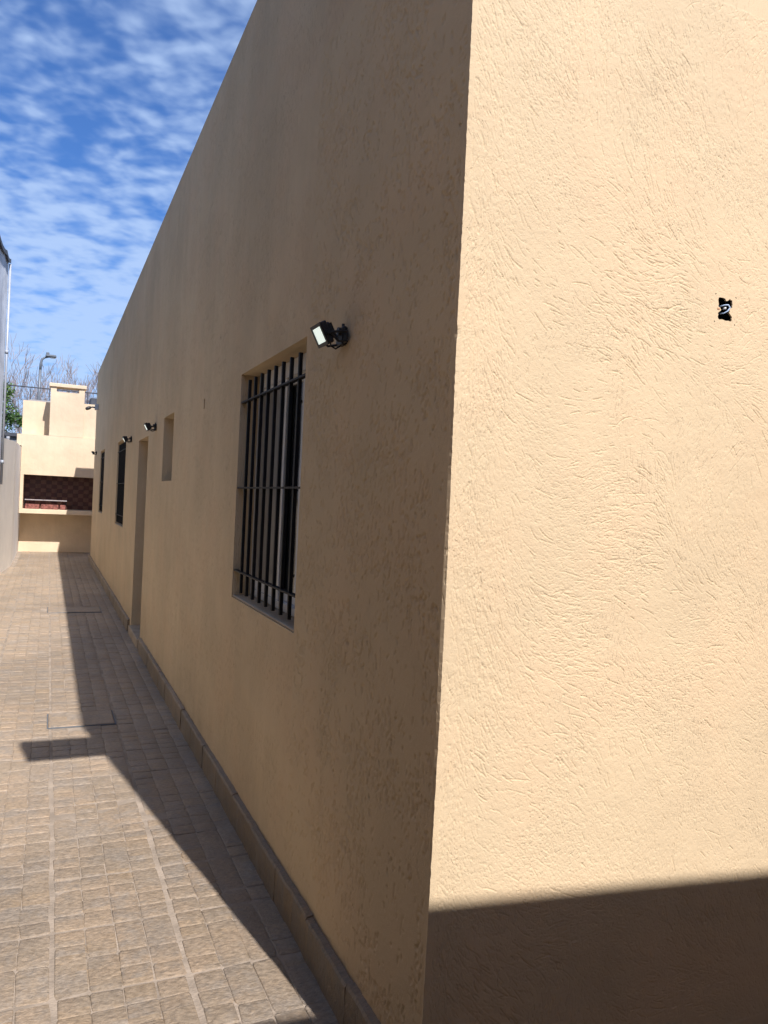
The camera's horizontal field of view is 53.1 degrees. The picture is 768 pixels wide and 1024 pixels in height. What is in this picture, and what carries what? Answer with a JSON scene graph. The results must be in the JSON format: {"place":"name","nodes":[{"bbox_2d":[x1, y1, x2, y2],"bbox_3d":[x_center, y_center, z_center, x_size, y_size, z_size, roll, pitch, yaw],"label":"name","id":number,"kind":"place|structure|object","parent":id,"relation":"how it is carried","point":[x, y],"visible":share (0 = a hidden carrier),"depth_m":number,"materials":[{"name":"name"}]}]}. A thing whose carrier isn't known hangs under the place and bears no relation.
{"place":"outdoors","nodes":[
{"label":"outdoors","id":0,"kind":"place"},
{"bbox_2d":[0,0,256,433],"label":"sky","id":1,"kind":"structure","parent":0,"point":[105,105],"materials":[{"name":"blue"}]},
{"bbox_2d":[0,551,337,1023],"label":"pavement","id":2,"kind":"structure","parent":0,"point":[133,890],"depth_m":3.37,"materials":[{"name":"beige tile"}]},
{"bbox_2d":[0,437,20,572],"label":"boundary wall","id":3,"kind":"structure","parent":2,"relation":"on","point":[9,504],"depth_m":15.01,"materials":[{"name":"white paint"}]},
{"bbox_2d":[17,383,95,552],"bbox_3d":[-7.525,-1.038,19.518,3.260,4.165,1.040,2,1,-24],"label":"barbecue","id":4,"kind":"object","parent":2,"relation":"on","point":[56,440],"visible":0.5,"depth_m":19.11,"materials":[{"name":"paint"}]},
{"bbox_2d":[25,504,38,508],"bbox_3d":[-8.610,-0.139,18.816,0.320,0.119,0.130,2,1,-24],"label":"fire brick","id":5,"kind":"object","parent":4,"relation":"on","point":[31,506],"visible":1,"depth_m":18.76,"materials":[{"name":"brick"}]},
{"bbox_2d":[24,499,66,509],"bbox_3d":[-8.397,-0.190,19.093,0.952,0.234,0.430,2,1,-24],"label":"grill rack","id":6,"kind":"object","parent":4,"relation":"on","point":[43,500],"visible":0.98,"depth_m":18.92,"materials":[{"name":"metal"}]},
{"bbox_2d":[41,504,57,509],"bbox_3d":[-8.249,-0.124,18.974,0.390,0.119,0.130,2,1,-24],"label":"fire brick","id":7,"kind":"object","parent":4,"relation":"on","point":[48,506],"visible":0.98,"depth_m":18.91,"materials":[{"name":"brick"}]},
{"bbox_2d":[47,607,101,612],"bbox_3d":[-4.109,1.296,10.204,0.658,0.012,0.488,2,1,-24],"label":"inspection cover","id":8,"kind":"object","parent":2,"relation":"on","point":[73,609],"visible":1,"depth_m":10.14,"materials":[{"name":"stone"}]},
{"bbox_2d":[47,710,115,728],"bbox_3d":[-2.107,1.440,5.351,0.436,0.012,0.348,2,1,-24],"label":"inspection cover","id":9,"kind":"object","parent":2,"relation":"on","point":[75,719],"visible":1,"depth_m":5.32,"materials":[{"name":"stone"}]},
{"label":"ground","id":10,"kind":"structure","parent":0,"visible":0},
{"bbox_2d":[0,236,11,483],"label":"neighbour building","id":11,"kind":"structure","parent":10,"relation":"on","point":[5,281],"depth_m":13.21,"materials":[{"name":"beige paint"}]},
{"bbox_2d":[2,367,18,432],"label":"bare tree","id":12,"kind":"object","parent":10,"relation":"on","point":[13,387],"visible":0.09,"depth_m":42.38,"materials":[{"name":"brown plant"}]},
{"bbox_2d":[1,432,20,441],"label":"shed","id":13,"kind":"structure","parent":10,"relation":"on","point":[13,436],"depth_m":22.31,"materials":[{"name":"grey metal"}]},
{"bbox_2d":[2,382,22,431],"bbox_3d":[-12.628,-1.812,24.698,2.574,5.132,2.230,3,1,22],"label":"leafy tree","id":14,"kind":"object","parent":10,"relation":"on","point":[10,418],"visible":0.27,"depth_m":24.86,"materials":[{"name":"green plant"}]},
{"bbox_2d":[2,335,67,432],"bbox_3d":[-17.791,-4.120,38.583,4.059,8.999,5.477,1,1,-66],"label":"bare tree","id":15,"kind":"object","parent":10,"relation":"on","point":[20,395],"visible":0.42,"depth_m":37.75,"materials":[{"name":"brown plant"}]},
{"bbox_2d":[37,352,55,399],"bbox_3d":[-13.620,-2.870,30.740,0.701,7.020,0.280,2,1,-24],"label":"street lamp","id":16,"kind":"object","parent":10,"relation":"on","point":[48,355],"visible":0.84,"depth_m":30.59,"materials":[{"name":"grey metal"}]},
{"bbox_2d":[29,398,96,510],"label":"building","id":17,"kind":"structure","parent":10,"relation":"on","point":[92,401],"depth_m":21.63,"materials":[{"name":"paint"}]},
{"bbox_2d":[3,384,96,403],"bbox_3d":[-8.917,-3.246,21.869,5.900,0.436,0.050,2,1,-23],"label":"railing","id":18,"kind":"object","parent":17,"relation":"on","point":[87,396],"visible":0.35,"depth_m":21.61,"materials":[{"name":"grey metal"}]},
{"bbox_2d":[34,355,97,402],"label":"bare tree","id":19,"kind":"object","parent":10,"relation":"on","point":[68,377],"visible":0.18,"depth_m":40.46,"materials":[{"name":"brown plant"}]},
{"bbox_2d":[59,361,100,403],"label":"bare tree","id":20,"kind":"object","parent":10,"relation":"on","point":[95,380],"visible":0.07,"depth_m":41.94,"materials":[{"name":"brown plant"}]},
{"bbox_2d":[88,0,767,1023],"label":"house","id":21,"kind":"structure","parent":10,"relation":"on","point":[436,588],"depth_m":2.23,"materials":[{"name":"paint"}]},
{"bbox_2d":[85,404,98,409],"bbox_3d":[-6.268,-2.245,16.505,0.273,0.144,0.125,2,1,-29],"label":"security light","id":22,"kind":"object","parent":21,"relation":"attached to","point":[96,407],"visible":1,"depth_m":16.49,"materials":[{"name":"metal"}]},
{"bbox_2d":[122,436,131,442],"bbox_3d":[-3.156,-0.893,9.444,0.113,0.089,0.120,2,1,-24],"label":"floodlight","id":23,"kind":"object","parent":21,"relation":"attached to","point":[125,439],"visible":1,"depth_m":9.41,"materials":[{"name":"black plastic"}]},
{"bbox_2d":[144,422,156,431],"bbox_3d":[-2.219,-0.806,7.291,0.113,0.089,0.120,2,1,-24],"label":"floodlight","id":24,"kind":"object","parent":21,"relation":"attached to","point":[148,426],"visible":1,"depth_m":7.26,"materials":[{"name":"black plastic"}]},
{"bbox_2d":[233,353,305,631],"bbox_3d":[-0.474,-0.119,3.603,0.174,1.177,1.126,2,1,-24],"label":"window","id":25,"kind":"structure","parent":21,"relation":"in","point":[281,619],"depth_m":3.66,"materials":[{"name":"black metal"}]},
{"bbox_2d":[310,320,347,349],"bbox_3d":[-0.184,-0.602,2.618,0.113,0.089,0.120,2,1,-24],"label":"floodlight","id":26,"kind":"object","parent":21,"relation":"attached to","point":[324,333],"visible":1,"depth_m":2.59,"materials":[{"name":"black plastic"}]}
]}

